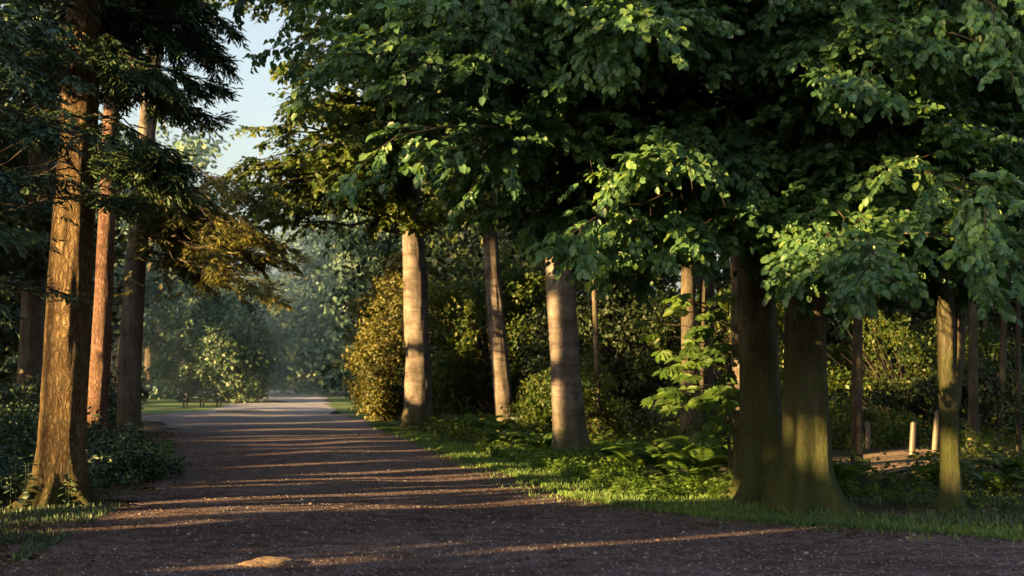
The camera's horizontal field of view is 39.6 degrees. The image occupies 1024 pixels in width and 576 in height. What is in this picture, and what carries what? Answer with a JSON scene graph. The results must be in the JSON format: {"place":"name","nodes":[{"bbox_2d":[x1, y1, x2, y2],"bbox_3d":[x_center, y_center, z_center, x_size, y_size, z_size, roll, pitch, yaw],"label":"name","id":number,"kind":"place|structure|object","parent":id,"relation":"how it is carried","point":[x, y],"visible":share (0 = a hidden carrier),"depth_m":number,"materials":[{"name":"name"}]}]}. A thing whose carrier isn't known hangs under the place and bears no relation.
{"place":"outdoors","nodes":[
{"label":"outdoors","id":0,"kind":"place"},
{"bbox_2d":[138,441,178,456],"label":"fern","id":1,"kind":"object","parent":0,"point":[169,443],"visible":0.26,"depth_m":25.59,"materials":[{"name":"green plant"}]},
{"bbox_2d":[114,398,236,413],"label":"lawn","id":2,"kind":"structure","parent":0,"point":[153,406],"depth_m":72.57,"materials":[{"name":"green plant"}]},
{"bbox_2d":[182,387,221,407],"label":"park bench","id":3,"kind":"object","parent":2,"relation":"on","point":[206,392],"visible":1,"depth_m":69.98,"materials":[{"name":"brown wood"}]},
{"bbox_2d":[324,397,437,424],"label":"lawn","id":4,"kind":"structure","parent":0,"point":[341,405],"depth_m":71.37,"materials":[{"name":"green plant"}]},
{"bbox_2d":[335,313,404,420],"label":"yew bush","id":5,"kind":"object","parent":4,"relation":"on","point":[368,362],"visible":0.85,"depth_m":49.30,"materials":[{"name":"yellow plant"}]},
{"bbox_2d":[340,245,461,417],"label":"yew bush","id":6,"kind":"object","parent":4,"relation":"on","point":[385,304],"visible":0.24,"depth_m":51.62,"materials":[{"name":"green plant"}]},
{"bbox_2d":[1,0,1012,375],"label":"sky","id":7,"kind":"structure","parent":0,"point":[255,109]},
{"bbox_2d":[0,389,1023,575],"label":"gravel road","id":8,"kind":"structure","parent":0,"point":[298,422],"depth_m":14.62,"materials":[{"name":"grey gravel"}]},
{"bbox_2d":[0,382,1023,568],"bbox_3d":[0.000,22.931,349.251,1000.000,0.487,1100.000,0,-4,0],"label":"ground","id":9,"kind":"structure","parent":0,"point":[152,426],"depth_m":20.52,"materials":[{"name":"brown soil"}]},
{"bbox_2d":[0,395,39,492],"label":"elder shrub","id":10,"kind":"object","parent":9,"relation":"on","point":[5,425],"visible":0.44,"depth_m":19.39,"materials":[{"name":"green plant"}]},
{"bbox_2d":[0,0,59,409],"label":"fir tree","id":11,"kind":"object","parent":9,"relation":"on","point":[30,353],"visible":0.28,"depth_m":40.72,"materials":[{"name":"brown plant"}]},
{"bbox_2d":[0,272,91,400],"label":"rhododendron bush","id":12,"kind":"object","parent":9,"relation":"on","point":[9,361],"visible":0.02,"depth_m":67.87,"materials":[{"name":"green plant"}]},
{"bbox_2d":[0,377,108,457],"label":"elder shrub","id":13,"kind":"object","parent":9,"relation":"on","point":[34,408],"visible":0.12,"depth_m":26.24,"materials":[{"name":"leaf"},{"name":"bark"}]},
{"bbox_2d":[0,4,127,411],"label":"woodland","id":14,"kind":"object","parent":9,"relation":"on","point":[9,344],"visible":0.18,"depth_m":42.23,"materials":[{"name":"green plant"}]},
{"bbox_2d":[0,0,128,482],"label":"spruce tree","id":15,"kind":"object","parent":9,"relation":"on","point":[45,132],"visible":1,"depth_m":13.97,"materials":[{"name":"green plant"}]},
{"bbox_2d":[0,420,145,507],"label":"nettles","id":16,"kind":"object","parent":9,"relation":"on","point":[97,442],"visible":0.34,"depth_m":19.50,"materials":[{"name":"green plant"}]},
{"bbox_2d":[0,0,148,438],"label":"pine tree","id":17,"kind":"object","parent":9,"relation":"on","point":[99,373],"visible":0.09,"depth_m":32.86,"materials":[{"name":"red plant"}]},
{"bbox_2d":[21,370,153,431],"bbox_3d":[-12.016,3.167,39.929,3.615,1.961,5.776,0,-4,0],"label":"laurel bush","id":18,"kind":"object","parent":9,"relation":"on","point":[112,409],"visible":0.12,"depth_m":39.47,"materials":[{"name":"green plant"}]},
{"bbox_2d":[0,0,250,511],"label":"pine tree","id":19,"kind":"object","parent":9,"relation":"on","point":[119,68],"visible":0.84,"depth_m":17.24,"materials":[{"name":"green plant"}]},
{"bbox_2d":[88,259,169,402],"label":"rhododendron bush","id":20,"kind":"object","parent":9,"relation":"on","point":[153,287],"visible":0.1,"depth_m":80.32,"materials":[{"name":"green plant"}]},
{"bbox_2d":[87,435,192,487],"bbox_3d":[-5.855,2.586,21.600,1.615,0.754,4.025,0,-4,0],"label":"elder shrub","id":21,"kind":"object","parent":9,"relation":"on","point":[131,463],"visible":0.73,"depth_m":21.09,"materials":[{"name":"leaf"},{"name":"bark"}]},
{"bbox_2d":[143,279,242,401],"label":"rhododendron bush","id":22,"kind":"object","parent":9,"relation":"on","point":[202,321],"visible":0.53,"depth_m":84.70,"materials":[{"name":"leaf"},{"name":"bark"}]},
{"bbox_2d":[95,0,321,436],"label":"fir tree","id":23,"kind":"object","parent":9,"relation":"on","point":[195,245],"visible":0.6,"depth_m":34.96,"materials":[{"name":"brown plant"}]},
{"bbox_2d":[170,313,271,396],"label":"rhododendron bush","id":24,"kind":"object","parent":9,"relation":"on","point":[183,362],"visible":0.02,"depth_m":103.18,"materials":[{"name":"green plant"}]},
{"bbox_2d":[174,273,273,400],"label":"rhododendron bush","id":25,"kind":"object","parent":9,"relation":"on","point":[235,298],"visible":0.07,"depth_m":91.49,"materials":[{"name":"green plant"}]},
{"bbox_2d":[190,302,289,402],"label":"rhododendron bush","id":26,"kind":"object","parent":9,"relation":"on","point":[233,361],"visible":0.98,"depth_m":81.84,"materials":[{"name":"leaf"},{"name":"bark"}]},
{"bbox_2d":[7,80,475,399],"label":"distant woodland","id":27,"kind":"object","parent":9,"relation":"on","point":[325,281],"visible":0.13,"depth_m":109.51,"materials":[{"name":"green plant"}]},
{"bbox_2d":[237,556,297,566],"bbox_3d":[-2.061,2.330,11.993,0.524,0.116,0.416,0,-4,0],"label":"rock","id":28,"kind":"object","parent":9,"relation":"on","point":[268,561],"visible":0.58,"depth_m":11.87,"materials":[{"name":"stone"}]},
{"bbox_2d":[235,274,307,374],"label":"rhododendron bush","id":29,"kind":"object","parent":9,"relation":"on","point":[278,315],"visible":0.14,"depth_m":171.75,"materials":[{"name":"green plant"}]},
{"bbox_2d":[257,314,295,389],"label":"rhododendron bush","id":30,"kind":"object","parent":9,"relation":"on","point":[274,375],"visible":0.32,"depth_m":163.85,"materials":[{"name":"green plant"}]},
{"bbox_2d":[279,277,320,370],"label":"rhododendron bush","id":31,"kind":"object","parent":9,"relation":"on","point":[288,319],"visible":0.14,"depth_m":163.37,"materials":[{"name":"green plant"}]},
{"bbox_2d":[276,337,329,389],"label":"rhododendron bush","id":32,"kind":"object","parent":9,"relation":"on","point":[291,359],"visible":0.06,"depth_m":158.71,"materials":[{"name":"green plant"}]},
{"bbox_2d":[195,0,500,429],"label":"lime tree","id":33,"kind":"object","parent":9,"relation":"on","point":[318,170],"visible":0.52,"depth_m":41.59,"materials":[{"name":"green plant"}]},
{"bbox_2d":[310,139,586,409],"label":"distant woodland","id":34,"kind":"object","parent":9,"relation":"on","point":[364,270],"visible":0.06,"depth_m":62.46,"materials":[{"name":"green plant"}]},
{"bbox_2d":[389,325,528,417],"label":"holly bush","id":35,"kind":"object","parent":9,"relation":"on","point":[396,387],"visible":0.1,"depth_m":48.42,"materials":[{"name":"green plant"}]},
{"bbox_2d":[444,416,479,427],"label":"fern","id":36,"kind":"object","parent":9,"relation":"on","point":[448,418],"visible":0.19,"depth_m":38.79,"materials":[{"name":"green plant"}]},
{"bbox_2d":[346,0,594,458],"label":"beech tree","id":37,"kind":"object","parent":9,"relation":"on","point":[569,427],"visible":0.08,"depth_m":27.62,"materials":[{"name":"brown plant"}]},
{"bbox_2d":[448,413,505,427],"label":"fern","id":38,"kind":"object","parent":9,"relation":"on","point":[467,415],"visible":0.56,"depth_m":36.91,"materials":[{"name":"green plant"}]},
{"bbox_2d":[402,90,581,430],"bbox_3d":[-0.256,-5.934,38.290,6.751,20.250,8.582,0,-4,0],"label":"lime tree","id":39,"kind":"object","parent":9,"relation":"on","point":[502,390],"visible":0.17,"depth_m":38.50,"materials":[{"name":"brown plant"}]},
{"bbox_2d":[468,416,527,431],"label":"fern","id":40,"kind":"object","parent":9,"relation":"on","point":[505,422],"visible":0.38,"depth_m":34.64,"materials":[{"name":"green plant"}]},
{"bbox_2d":[479,428,528,445],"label":"fern","id":41,"kind":"object","parent":9,"relation":"on","point":[496,435],"visible":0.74,"depth_m":30.82,"materials":[{"name":"green plant"}]},
{"bbox_2d":[428,250,587,417],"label":"holly bush","id":42,"kind":"object","parent":9,"relation":"on","point":[469,340],"visible":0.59,"depth_m":45.51,"materials":[{"name":"green plant"}]},
{"bbox_2d":[397,409,621,449],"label":"undergrowth","id":43,"kind":"object","parent":9,"relation":"on","point":[473,434],"visible":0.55,"depth_m":33.94,"materials":[{"name":"green plant"}]},
{"bbox_2d":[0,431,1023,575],"bbox_3d":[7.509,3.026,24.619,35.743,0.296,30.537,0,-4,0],"label":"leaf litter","id":44,"kind":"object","parent":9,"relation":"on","point":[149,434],"visible":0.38,"depth_m":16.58,"materials":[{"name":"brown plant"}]},
{"bbox_2d":[0,471,1023,561],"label":"grass","id":45,"kind":"structure","parent":9,"relation":"on","point":[78,512],"depth_m":15.67,"materials":[{"name":"grass"}]},
{"bbox_2d":[513,432,551,450],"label":"fern","id":46,"kind":"object","parent":9,"relation":"on","point":[533,440],"visible":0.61,"depth_m":29.08,"materials":[{"name":"green plant"}]},
{"bbox_2d":[500,352,633,442],"bbox_3d":[1.257,2.574,32.957,3.074,2.160,2.835,0,-4,0],"label":"hazel shrub","id":47,"kind":"object","parent":9,"relation":"on","point":[537,411],"visible":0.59,"depth_m":32.49,"materials":[{"name":"green plant"}]},
{"bbox_2d":[513,244,680,436],"bbox_3d":[2.479,1.331,36.870,4.923,5.210,3.550,0,-4,0],"label":"holly bush","id":48,"kind":"object","parent":9,"relation":"on","point":[620,370],"visible":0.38,"depth_m":36.26,"materials":[{"name":"green plant"}]},
{"bbox_2d":[209,0,1021,465],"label":"maple tree","id":49,"kind":"object","parent":9,"relation":"on","point":[259,60],"visible":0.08,"depth_m":20.87,"materials":[{"name":"green plant"}]},
{"bbox_2d":[584,438,650,464],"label":"fern","id":50,"kind":"object","parent":9,"relation":"on","point":[627,441],"visible":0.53,"depth_m":25.37,"materials":[{"name":"green plant"}]},
{"bbox_2d":[580,84,670,435],"bbox_3d":[1.574,-3.273,32.852,6.826,14.250,6.310,0,-4,0],"label":"sycamore tree","id":51,"kind":"object","parent":9,"relation":"on","point":[596,344],"visible":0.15,"depth_m":32.42,"materials":[{"name":"brown plant"}]},
{"bbox_2d":[593,441,668,469],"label":"fern","id":52,"kind":"object","parent":9,"relation":"on","point":[620,449],"visible":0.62,"depth_m":23.58,"materials":[{"name":"green plant"}]},
{"bbox_2d":[257,0,1023,503],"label":"beech tree","id":53,"kind":"object","parent":9,"relation":"on","point":[473,50],"visible":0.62,"depth_m":14.07,"materials":[{"name":"green plant"}]},
{"bbox_2d":[572,221,713,432],"bbox_3d":[4.269,-3.176,34.233,6.648,14.250,6.262,1,-4,-13],"label":"ash tree","id":54,"kind":"object","parent":9,"relation":"on","point":[708,293],"visible":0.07,"depth_m":33.49,"materials":[{"name":"brown plant"}]},
{"bbox_2d":[627,435,714,476],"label":"fern","id":55,"kind":"object","parent":9,"relation":"on","point":[654,458],"visible":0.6,"depth_m":22.10,"materials":[{"name":"green plant"}]},
{"bbox_2d":[473,439,884,499],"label":"nettles","id":56,"kind":"object","parent":9,"relation":"on","point":[598,468],"visible":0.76,"depth_m":20.86,"materials":[{"name":"green plant"}]},
{"bbox_2d":[632,293,739,477],"bbox_3d":[2.466,1.300,19.698,1.486,3.004,1.777,0,-4,0],"label":"horse chestnut sapling","id":57,"kind":"object","parent":9,"relation":"on","point":[705,401],"visible":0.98,"depth_m":19.54,"materials":[{"name":"leaves"},{"name":"bark"}]},
{"bbox_2d":[652,436,723,477],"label":"fern","id":58,"kind":"object","parent":9,"relation":"on","point":[678,441],"visible":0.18,"depth_m":22.50,"materials":[{"name":"green plant"}]},
{"bbox_2d":[653,464,727,489],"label":"fern","id":59,"kind":"object","parent":9,"relation":"on","point":[692,472],"visible":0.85,"depth_m":19.68,"materials":[{"name":"green plant"}]},
{"bbox_2d":[367,423,1023,544],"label":"grass verge","id":60,"kind":"object","parent":9,"relation":"on","point":[802,518],"depth_m":16.96,"materials":[{"name":"green plant"}]},
{"bbox_2d":[660,447,732,477],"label":"fern","id":61,"kind":"object","parent":9,"relation":"on","point":[694,457],"visible":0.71,"depth_m":21.04,"materials":[{"name":"green plant"}]},
{"bbox_2d":[372,97,1023,420],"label":"woodland","id":62,"kind":"object","parent":9,"relation":"on","point":[724,276],"visible":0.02,"depth_m":54.92,"materials":[{"name":"green plant"}]},
{"bbox_2d":[679,85,725,436],"bbox_3d":[4.259,-3.249,33.211,5.799,14.250,6.410,-2,-4,26],"label":"sycamore tree","id":63,"kind":"object","parent":9,"relation":"on","point":[687,282],"visible":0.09,"depth_m":32.86,"materials":[{"name":"brown plant"}]},
{"bbox_2d":[686,442,732,469],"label":"fern","id":64,"kind":"object","parent":9,"relation":"on","point":[719,450],"visible":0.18,"depth_m":21.30,"materials":[{"name":"green plant"}]},
{"bbox_2d":[682,383,782,438],"bbox_3d":[4.697,2.515,27.398,2.690,1.629,2.476,0,-4,0],"label":"hazel shrub","id":65,"kind":"object","parent":9,"relation":"on","point":[701,422],"visible":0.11,"depth_m":27.63,"materials":[{"name":"green plant"}]},
{"bbox_2d":[726,80,739,479],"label":"beech tree","id":66,"kind":"object","parent":9,"relation":"on","point":[735,337],"visible":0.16,"depth_m":19.49,"materials":[{"name":"brown plant"}]},
{"bbox_2d":[628,280,849,423],"bbox_3d":[5.881,1.819,35.932,5.854,4.026,3.647,-1,-4,12],"label":"hazel shrub","id":67,"kind":"object","parent":9,"relation":"on","point":[658,344],"visible":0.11,"depth_m":35.68,"materials":[{"name":"green plant"}]},
{"bbox_2d":[718,246,783,357],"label":"ash tree","id":68,"kind":"object","parent":9,"relation":"on","point":[779,339],"depth_m":37.93,"materials":[{"name":"brown plant"}]},
{"bbox_2d":[491,0,1023,516],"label":"beech tree","id":69,"kind":"object","parent":9,"relation":"on","point":[845,258],"visible":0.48,"depth_m":14.42,"materials":[{"name":"green plant"}]},
{"bbox_2d":[614,412,1023,495],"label":"undergrowth","id":70,"kind":"object","parent":9,"relation":"on","point":[981,443],"visible":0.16,"depth_m":25.64,"materials":[{"name":"green plant"}]},
{"bbox_2d":[781,133,882,412],"bbox_3d":[8.725,-3.184,36.261,6.522,14.250,6.281,1,-4,-22],"label":"ash tree","id":71,"kind":"object","parent":9,"relation":"on","point":[876,342],"visible":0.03,"depth_m":35.91,"materials":[{"name":"brown plant"}]},
{"bbox_2d":[828,127,865,409],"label":"sycamore tree","id":72,"kind":"object","parent":9,"relation":"on","point":[863,359],"visible":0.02,"depth_m":44.84,"materials":[{"name":"brown plant"}]},
{"bbox_2d":[833,460,878,481],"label":"fern","id":73,"kind":"object","parent":9,"relation":"on","point":[841,471],"visible":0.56,"depth_m":19.31,"materials":[{"name":"green plant"}]},
{"bbox_2d":[865,422,870,449],"bbox_3d":[7.350,3.186,29.360,0.117,0.850,0.120,-1,-2,-1],"label":"wooden post","id":74,"kind":"object","parent":9,"relation":"on","point":[867,437],"visible":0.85,"depth_m":29.32,"materials":[{"name":"grey wood"}]},
{"bbox_2d":[829,390,923,449],"bbox_3d":[7.212,2.844,30.385,3.434,1.354,2.219,0,-4,0],"label":"holly bush","id":75,"kind":"object","parent":9,"relation":"on","point":[880,423],"visible":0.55,"depth_m":29.99,"materials":[{"name":"green plant"}]},
{"bbox_2d":[778,307,1021,432],"bbox_3d":[9.435,1.861,34.920,6.420,3.621,3.616,0,-4,0],"label":"hazel shrub","id":76,"kind":"object","parent":9,"relation":"on","point":[838,377],"visible":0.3,"depth_m":34.80,"materials":[{"name":"green plant"}]},
{"bbox_2d":[909,422,915,454],"bbox_3d":[7.445,2.958,26.471,0.117,0.925,0.177,-14,-15,76],"label":"wooden post","id":77,"kind":"object","parent":9,"relation":"on","point":[912,443],"visible":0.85,"depth_m":26.44,"materials":[{"name":"brown wood"}]},
{"bbox_2d":[829,281,1023,402],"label":"woodland","id":78,"kind":"object","parent":9,"relation":"on","point":[915,309],"visible":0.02,"depth_m":48.98,"materials":[{"name":"green plant"}]},
{"bbox_2d":[932,410,938,451],"bbox_3d":[8.146,2.905,27.376,0.120,1.104,0.196,8,-9,-66],"label":"wooden post","id":79,"kind":"object","parent":9,"relation":"on","point":[935,432],"visible":0.72,"depth_m":27.34,"materials":[{"name":"brown wood"}]},
{"bbox_2d":[899,460,972,485],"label":"fern","id":80,"kind":"object","parent":9,"relation":"on","point":[932,471],"visible":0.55,"depth_m":19.61,"materials":[{"name":"green plant"}]},
{"bbox_2d":[858,0,1023,512],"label":"oak tree","id":81,"kind":"object","parent":9,"relation":"on","point":[951,332],"visible":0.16,"depth_m":16.79,"materials":[{"name":"green plant"}]},
{"bbox_2d":[858,473,1023,522],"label":"undergrowth","id":82,"kind":"object","parent":9,"relation":"on","point":[983,492],"visible":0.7,"depth_m":17.62,"materials":[{"name":"green plant"}]},
{"bbox_2d":[864,354,1023,442],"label":"holly bush","id":83,"kind":"object","parent":9,"relation":"on","point":[923,396],"visible":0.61,"depth_m":31.23,"materials":[{"name":"green plant"}]},
{"bbox_2d":[888,278,1023,423],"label":"holly bush","id":84,"kind":"object","parent":9,"relation":"on","point":[993,318],"visible":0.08,"depth_m":38.04,"materials":[{"name":"green plant"}]},
{"bbox_2d":[936,35,979,446],"bbox_3d":[9.444,-3.637,29.212,6.422,14.250,6.680,0,-4,0],"label":"ash tree","id":85,"kind":"object","parent":9,"relation":"on","point":[973,415],"visible":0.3,"depth_m":28.38,"materials":[{"name":"brown plant"}]},
{"bbox_2d":[931,35,1021,457],"bbox_3d":[8.436,-3.987,23.006,6.124,14.250,6.857,0,-4,0],"label":"ash tree","id":86,"kind":"object","parent":9,"relation":"on","point":[1018,386],"visible":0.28,"depth_m":22.92,"materials":[{"name":"brown plant"}]},
{"bbox_2d":[961,471,1023,492],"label":"fern","id":87,"kind":"object","parent":9,"relation":"on","point":[986,477],"visible":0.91,"depth_m":18.39,"materials":[{"name":"green plant"}]},
{"bbox_2d":[972,452,1023,480],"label":"fern","id":88,"kind":"object","parent":9,"relation":"on","point":[1004,465],"visible":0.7,"depth_m":20.35,"materials":[{"name":"green plant"}]},
{"bbox_2d":[996,273,1008,441],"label":"sycamore tree","id":89,"kind":"object","parent":9,"relation":"on","point":[1003,350],"visible":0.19,"depth_m":30.89,"materials":[{"name":"brown plant"}]},
{"bbox_2d":[982,259,1023,415],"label":"sycamore tree","id":90,"kind":"object","parent":9,"relation":"on","point":[985,321],"visible":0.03,"depth_m":35.97,"materials":[{"name":"brown plant"}]},
{"bbox_2d":[656,436,732,444],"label":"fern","id":91,"kind":"object","parent":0,"point":[724,440],"visible":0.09,"depth_m":24.08,"materials":[{"name":"green plant"}]},
{"bbox_2d":[688,436,732,446],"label":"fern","id":92,"kind":"object","parent":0,"point":[725,443],"visible":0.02,"depth_m":23.43,"materials":[{"name":"green plant"}]},
{"bbox_2d":[840,449,939,473],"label":"dirt path","id":93,"kind":"structure","parent":0,"point":[898,455],"depth_m":25.65,"materials":[{"name":"soil"}]}
]}

